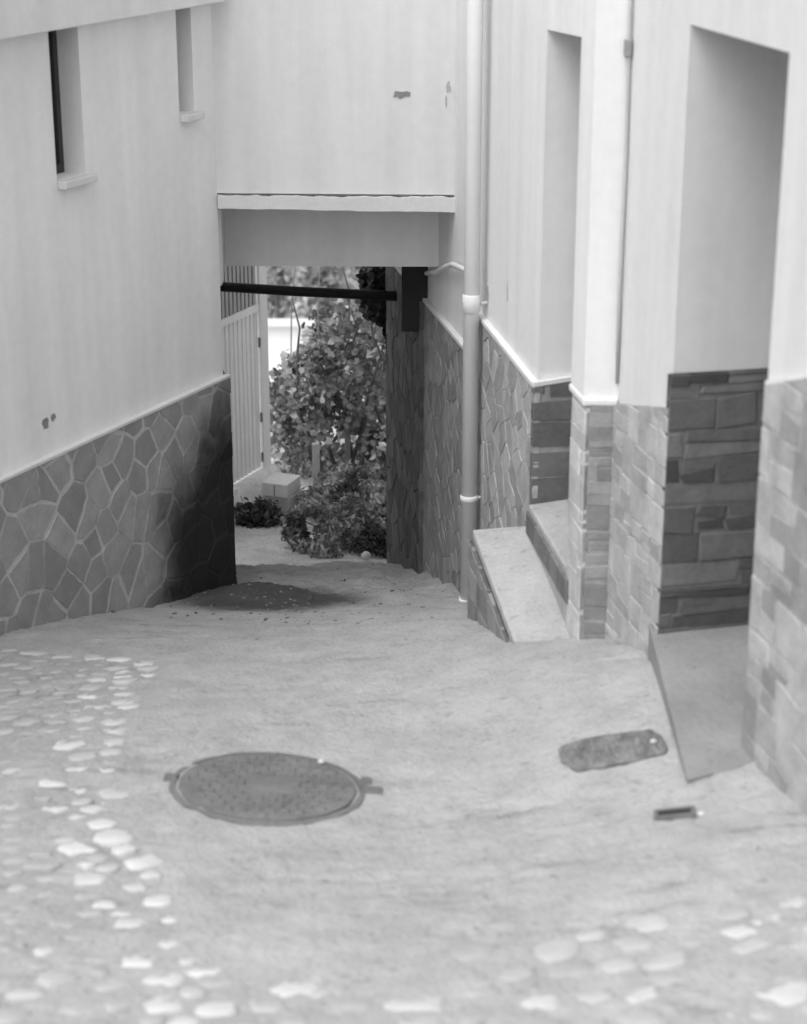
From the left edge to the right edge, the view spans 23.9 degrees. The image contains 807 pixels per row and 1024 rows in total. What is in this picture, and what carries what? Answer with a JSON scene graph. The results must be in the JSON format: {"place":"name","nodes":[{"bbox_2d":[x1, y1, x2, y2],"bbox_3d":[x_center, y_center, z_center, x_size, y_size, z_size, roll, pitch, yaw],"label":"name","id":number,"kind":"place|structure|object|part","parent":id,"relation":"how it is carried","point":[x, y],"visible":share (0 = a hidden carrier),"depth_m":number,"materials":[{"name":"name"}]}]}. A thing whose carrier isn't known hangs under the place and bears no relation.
{"place":"outdoors","nodes":[
{"label":"outdoors","id":0,"kind":"place"},
{"bbox_2d":[235,268,386,565],"bbox_3d":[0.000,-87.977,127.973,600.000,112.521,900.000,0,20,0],"label":"ground","id":1,"kind":"structure","parent":0,"point":[255,546],"depth_m":12.97,"materials":[{"name":"concrete"}]},
{"bbox_2d":[0,0,236,635],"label":"house","id":2,"kind":"structure","parent":1,"relation":"on","point":[116,471],"depth_m":8.81,"materials":[{"name":"paint"}]},
{"bbox_2d":[48,30,97,189],"bbox_3d":[-1.504,-1.939,8.283,0.197,1.035,0.251,9,21,24],"label":"window","id":3,"kind":"structure","parent":2,"relation":"in","point":[88,178],"depth_m":8.42,"materials":[{"name":"black glass"}]},
{"bbox_2d":[180,111,204,122],"bbox_3d":[-1.016,-1.906,9.211,0.044,0.035,0.166,9,21,23],"label":"window","id":4,"kind":"structure","parent":2,"relation":"in","point":[197,115],"depth_m":9.18,"materials":[{"name":"stone"}]},
{"bbox_2d":[233,464,280,528],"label":"footing wall","id":5,"kind":"structure","parent":1,"relation":"on","point":[249,486],"depth_m":14.05,"materials":[{"name":"paint"}]},
{"bbox_2d":[257,266,270,467],"bbox_3d":[-1.069,-1.146,14.130,0.130,2.421,0.159,8,21,23],"label":"gate post","id":6,"kind":"object","parent":5,"relation":"on","point":[263,375],"visible":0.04,"depth_m":14.10,"materials":[{"name":"white metal"}]},
{"bbox_2d":[220,266,263,482],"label":"gate","id":7,"kind":"structure","parent":6,"relation":"attached to","point":[241,343],"depth_m":13.84,"materials":[{"name":"paint"}]},
{"bbox_2d":[234,495,285,528],"bbox_3d":[-1.052,0.024,13.664,0.465,0.267,0.418,0,20,0],"label":"shrub","id":8,"kind":"object","parent":1,"relation":"on","point":[263,512],"visible":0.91,"depth_m":13.61,"materials":[{"name":"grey plant"}]},
{"bbox_2d":[263,489,301,511],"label":"concrete block","id":9,"kind":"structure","parent":1,"relation":"on","point":[287,503],"depth_m":13.90,"materials":[{"name":"grey concrete"}]},
{"bbox_2d":[262,472,300,497],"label":"concrete block","id":10,"kind":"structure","parent":9,"relation":"on","point":[280,485],"depth_m":13.88,"materials":[{"name":"grey concrete"}]},
{"bbox_2d":[268,318,314,383],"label":"house","id":11,"kind":"structure","parent":1,"relation":"on","point":[279,332],"depth_m":27.74,"materials":[{"name":"white paint"}]},
{"bbox_2d":[312,442,319,488],"bbox_3d":[-0.670,-0.286,14.674,0.055,0.506,0.054,0,20,0],"label":"vine post","id":12,"kind":"object","parent":1,"relation":"on","point":[315,458],"visible":0.52,"depth_m":14.62,"materials":[{"name":"wood"}]},
{"bbox_2d":[266,266,384,385],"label":"tree","id":13,"kind":"object","parent":1,"relation":"on","point":[306,276],"visible":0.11,"depth_m":43.74,"materials":[{"name":"grey plant"}]},
{"bbox_2d":[270,266,382,363],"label":"tree","id":14,"kind":"object","parent":1,"relation":"on","point":[353,269],"visible":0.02,"depth_m":44.47,"materials":[{"name":"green plant"}]},
{"bbox_2d":[267,266,385,345],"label":"tree","id":15,"kind":"object","parent":1,"relation":"on","point":[271,301],"visible":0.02,"depth_m":46.81,"materials":[{"name":"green plant"}]},
{"bbox_2d":[296,459,357,516],"bbox_3d":[-0.535,-0.153,13.947,0.498,0.513,0.453,0,20,0],"label":"shrub","id":16,"kind":"object","parent":1,"relation":"on","point":[311,490],"visible":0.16,"depth_m":13.91,"materials":[{"name":"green plant"}]},
{"bbox_2d":[269,266,386,481],"bbox_3d":[-0.536,-0.990,15.716,1.511,2.346,2.041,0,20,0],"label":"vine","id":17,"kind":"object","parent":1,"relation":"on","point":[329,374],"visible":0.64,"depth_m":14.98,"materials":[{"name":"grey plant"}]},
{"bbox_2d":[290,266,295,353],"bbox_3d":[-0.880,-1.735,15.192,0.062,1.074,0.012,0,20,0],"label":"wire","id":18,"kind":"object","parent":17,"relation":"attached to","point":[291,315],"visible":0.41,"depth_m":15.26,"materials":[{"name":"grey metal"}]},
{"bbox_2d":[317,266,320,354],"bbox_3d":[-0.672,-1.735,15.192,0.032,1.074,0.012,0,20,0],"label":"wire","id":19,"kind":"object","parent":17,"relation":"attached to","point":[318,305],"visible":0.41,"depth_m":15.23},
{"bbox_2d":[280,491,386,558],"bbox_3d":[-0.464,0.095,12.925,0.655,0.452,0.626,-13,23,-33],"label":"shrub","id":20,"kind":"object","parent":1,"relation":"on","point":[338,531],"visible":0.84,"depth_m":12.89,"materials":[{"name":"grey plant"}]},
{"bbox_2d":[306,462,386,525],"bbox_3d":[-0.293,-0.103,13.661,0.829,0.503,0.579,0,20,0],"label":"shrub","id":21,"kind":"object","parent":1,"relation":"on","point":[372,497],"visible":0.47,"depth_m":13.57,"materials":[{"name":"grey plant"}]},
{"bbox_2d":[344,408,350,467],"bbox_3d":[-0.447,-0.544,15.323,0.050,0.721,0.049,0,20,0],"label":"vine post","id":22,"kind":"object","parent":1,"relation":"on","point":[347,447],"visible":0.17,"depth_m":15.31,"materials":[{"name":"wood"}]},
{"bbox_2d":[361,551,370,559],"bbox_3d":[-0.248,0.287,12.573,0.065,0.063,0.054,0,20,0],"label":"pebble","id":23,"kind":"object","parent":1,"relation":"on","point":[365,555],"visible":1,"depth_m":12.55,"materials":[{"name":"stone"}]},
{"bbox_2d":[348,527,386,558],"bbox_3d":[-0.156,0.216,12.776,0.429,0.263,0.349,0,20,0],"label":"shrub","id":24,"kind":"object","parent":1,"relation":"on","point":[376,546],"visible":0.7,"depth_m":12.72,"materials":[{"name":"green plant"}]},
{"bbox_2d":[385,0,633,639],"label":"house","id":25,"kind":"structure","parent":1,"relation":"on","point":[554,72],"depth_m":8.26,"materials":[{"name":"white paint"}]},
{"bbox_2d":[220,282,396,300],"bbox_3d":[-0.622,-1.340,11.566,1.358,0.135,0.060,0,20,0],"label":"pipe","id":26,"kind":"object","parent":25,"relation":"attached to","point":[308,291],"visible":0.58,"depth_m":11.54,"materials":[{"name":"black metal"}]},
{"bbox_2d":[211,0,455,285],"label":"house","id":27,"kind":"structure","parent":25,"relation":"attached to","point":[335,132],"depth_m":9.58,"materials":[{"name":"white paint"}]},
{"bbox_2d":[355,266,386,339],"bbox_3d":[-0.103,-0.699,12.442,0.415,2.064,0.520,0,20,0],"label":"ivy","id":28,"kind":"object","parent":25,"relation":"attached to","point":[371,278],"visible":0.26,"depth_m":12.03,"materials":[{"name":"black plant"}]},
{"bbox_2d":[402,267,427,331],"bbox_3d":[0.094,-1.277,10.893,0.210,0.440,0.312,0,20,0],"label":"cabinet","id":29,"kind":"object","parent":25,"relation":"attached to","point":[414,286],"visible":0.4,"depth_m":10.75,"materials":[{"name":"paint"}]},
{"bbox_3d":[0.067,-1.226,10.751,0.132,0.410,0.011,0,20,0],"label":"door","id":30,"kind":"part","parent":29,"relation":"part of","materials":[{"name":"black metal"}]},
{"bbox_2d":[424,262,463,275],"bbox_3d":[0.230,-1.246,9.929,0.028,0.303,1.237,-3,20,-9],"label":"conduit","id":31,"kind":"object","parent":25,"relation":"attached to","point":[457,266],"visible":0.76,"depth_m":9.94,"materials":[{"name":"white plastic"}]},
{"bbox_2d":[459,0,487,601],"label":"drainpipe","id":32,"kind":"object","parent":25,"relation":"attached to","point":[472,302],"visible":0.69,"depth_m":9.06,"materials":[{"name":"white plastic"}]},
{"bbox_2d":[615,0,631,383],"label":"cable","id":33,"kind":"object","parent":25,"relation":"attached to","point":[628,47],"visible":1,"depth_m":6.98,"materials":[{"name":"white plastic"}]},
{"bbox_2d":[467,526,569,643],"bbox_3d":[0.566,0.857,8.295,0.426,1.447,0.906,-3,20,-9],"label":"stoop","id":34,"kind":"object","parent":1,"relation":"on","point":[510,595],"visible":0.19,"depth_m":8.09,"materials":[{"name":"concrete"}]},
{"bbox_2d":[526,499,568,621],"bbox_3d":[1.009,0.662,8.271,0.840,1.430,0.721,-3,20,-9],"label":"doorstep","id":35,"kind":"object","parent":34,"relation":"on","point":[546,527],"visible":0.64,"depth_m":8.06,"materials":[{"name":"concrete"}]},
{"bbox_2d":[605,0,806,814],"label":"house","id":36,"kind":"structure","parent":1,"relation":"on","point":[708,515],"depth_m":6.56,"materials":[{"name":"paint"}]},
{"bbox_2d":[0,560,806,1023],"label":"street","id":37,"kind":"structure","parent":0,"point":[448,728],"depth_m":5.92,"materials":[{"name":"concrete"}]},
{"bbox_2d":[163,752,382,826],"bbox_3d":[-0.454,0.927,6.345,0.656,0.129,0.652,14,24,33],"label":"manhole cover","id":38,"kind":"object","parent":37,"relation":"on","point":[268,789],"visible":0.98,"depth_m":6.31,"materials":[{"name":"metal"}]},
{"bbox_2d":[110,568,443,639],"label":"litter","id":39,"kind":"object","parent":37,"relation":"on","point":[273,599],"visible":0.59,"depth_m":9.64,"materials":[{"name":"plant"}]},
{"bbox_2d":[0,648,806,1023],"bbox_3d":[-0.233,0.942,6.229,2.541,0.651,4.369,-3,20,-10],"label":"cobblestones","id":40,"kind":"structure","parent":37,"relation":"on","point":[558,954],"depth_m":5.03,"materials":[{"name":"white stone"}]},
{"bbox_2d":[558,729,667,772],"bbox_3d":[0.697,0.800,6.353,0.352,0.121,0.232,0,20,0],"label":"drain hatch","id":41,"kind":"object","parent":37,"relation":"on","point":[602,752],"visible":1,"depth_m":6.33,"materials":[{"name":"metal"}]},
{"bbox_2d":[654,805,695,820],"bbox_3d":[0.830,0.929,5.835,0.130,0.057,0.062,2,20,6],"label":"slot drain","id":42,"kind":"object","parent":37,"relation":"on","point":[673,813],"visible":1,"depth_m":5.82,"materials":[{"name":"metal"}]},
{"bbox_2d":[648,624,751,783],"bbox_3d":[1.308,0.738,6.653,1.064,0.398,1.052,-4,20,-11],"label":"doorstep","id":43,"kind":"object","parent":37,"relation":"on","point":[700,675],"visible":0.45,"depth_m":6.55,"materials":[{"name":"grey concrete"}]},
{"bbox_2d":[696,811,706,816],"bbox_3d":[0.906,0.919,5.810,0.032,0.019,0.025,7,21,20],"label":"pebble","id":44,"kind":"object","parent":37,"relation":"on","point":[700,813],"visible":1,"depth_m":5.80,"materials":[{"name":"stone"}]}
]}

